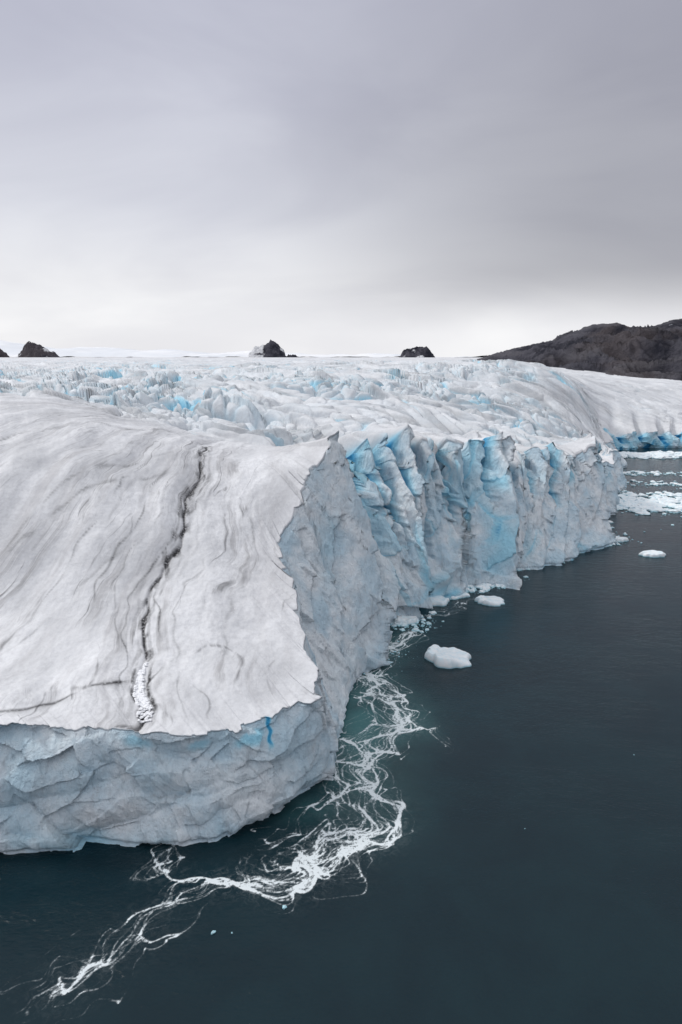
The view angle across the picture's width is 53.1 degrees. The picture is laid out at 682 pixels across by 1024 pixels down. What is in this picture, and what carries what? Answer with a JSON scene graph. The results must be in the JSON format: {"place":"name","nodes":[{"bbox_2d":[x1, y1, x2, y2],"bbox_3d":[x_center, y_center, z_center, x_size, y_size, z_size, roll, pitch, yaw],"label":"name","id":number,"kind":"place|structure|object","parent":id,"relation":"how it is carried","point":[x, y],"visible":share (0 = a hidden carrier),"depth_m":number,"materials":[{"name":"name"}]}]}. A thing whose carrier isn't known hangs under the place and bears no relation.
{"place":"outdoors","nodes":[
{"label":"outdoors","id":0,"kind":"place"},
{"bbox_2d":[0,340,486,356],"bbox_3d":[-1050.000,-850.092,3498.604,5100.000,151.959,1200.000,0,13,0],"label":"snow hill","id":1,"kind":"structure","parent":0,"point":[10,349],"depth_m":3147.90,"materials":[{"name":"white snow"}]},
{"bbox_2d":[0,447,681,1023],"bbox_3d":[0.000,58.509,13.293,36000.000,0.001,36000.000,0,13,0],"label":"sea water","id":2,"kind":"structure","parent":0,"point":[492,835],"depth_m":82.59,"materials":[{"name":"liquid"}]},
{"bbox_2d":[0,357,681,853],"bbox_3d":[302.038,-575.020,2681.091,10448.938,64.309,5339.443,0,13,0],"label":"glacier","id":3,"kind":"object","parent":2,"relation":"in","point":[248,559],"visible":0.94,"depth_m":130.99,"materials":[{"name":"white ice"}]},
{"bbox_2d":[0,349,8,356],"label":"nunatak","id":4,"kind":"structure","parent":3,"relation":"on","point":[3,354],"depth_m":2332.67,"materials":[{"name":"black stone"}]},
{"bbox_2d":[18,341,58,356],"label":"nunatak","id":5,"kind":"structure","parent":3,"relation":"on","point":[30,349],"depth_m":2314.77,"materials":[{"name":"black stone"}]},
{"bbox_2d":[132,662,153,722],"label":"snow rubble","id":6,"kind":"object","parent":3,"relation":"on","point":[141,698],"visible":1,"depth_m":93.57,"materials":[{"name":"white snow"}]},
{"bbox_2d":[248,339,285,356],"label":"nunatak","id":7,"kind":"structure","parent":3,"relation":"on","point":[271,348],"depth_m":2427.41,"materials":[{"name":"black stone"}]},
{"bbox_2d":[400,346,434,356],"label":"nunatak","id":8,"kind":"structure","parent":3,"relation":"on","point":[416,351],"depth_m":2660.69,"materials":[{"name":"black stone"}]},
{"bbox_2d":[394,615,417,624],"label":"iceberg","id":9,"kind":"object","parent":2,"relation":"on","point":[408,620],"visible":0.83,"depth_m":157.26,"materials":[{"name":"white ice"}]},
{"bbox_2d":[429,595,448,606],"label":"iceberg","id":10,"kind":"object","parent":2,"relation":"on","point":[440,600],"visible":0.56,"depth_m":169.78,"materials":[{"name":"white ice"}]},
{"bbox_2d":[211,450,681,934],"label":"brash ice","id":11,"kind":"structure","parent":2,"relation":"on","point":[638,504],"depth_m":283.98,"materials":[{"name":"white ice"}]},
{"bbox_2d":[424,644,471,668],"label":"iceberg","id":12,"kind":"object","parent":2,"relation":"on","point":[438,656],"visible":1,"depth_m":137.03,"materials":[{"name":"white ice"}]},
{"bbox_2d":[455,593,469,598],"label":"iceberg","id":13,"kind":"object","parent":2,"relation":"on","point":[464,595],"visible":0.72,"depth_m":174.31,"materials":[{"name":"white ice"}]},
{"bbox_2d":[474,595,504,606],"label":"iceberg","id":14,"kind":"object","parent":2,"relation":"on","point":[494,601],"visible":1,"depth_m":170.14,"materials":[{"name":"white ice"}]},
{"bbox_2d":[615,536,628,542],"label":"iceberg","id":15,"kind":"object","parent":2,"relation":"on","point":[621,539],"visible":0.55,"depth_m":227.06,"materials":[{"name":"white ice"}]},
{"bbox_2d":[638,550,665,557],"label":"iceberg","id":16,"kind":"object","parent":2,"relation":"on","point":[652,553],"visible":0.99,"depth_m":210.21,"materials":[{"name":"white ice"}]},
{"bbox_2d":[0,0,681,356],"label":"sky","id":17,"kind":"structure","parent":0,"point":[452,178],"materials":[{"name":"grey"}]},
{"bbox_2d":[478,319,681,380],"bbox_3d":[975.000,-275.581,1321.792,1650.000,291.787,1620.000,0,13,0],"label":"mountain","id":18,"kind":"structure","parent":0,"point":[648,351],"depth_m":1075.52,"materials":[{"name":"black stone"}]}
]}

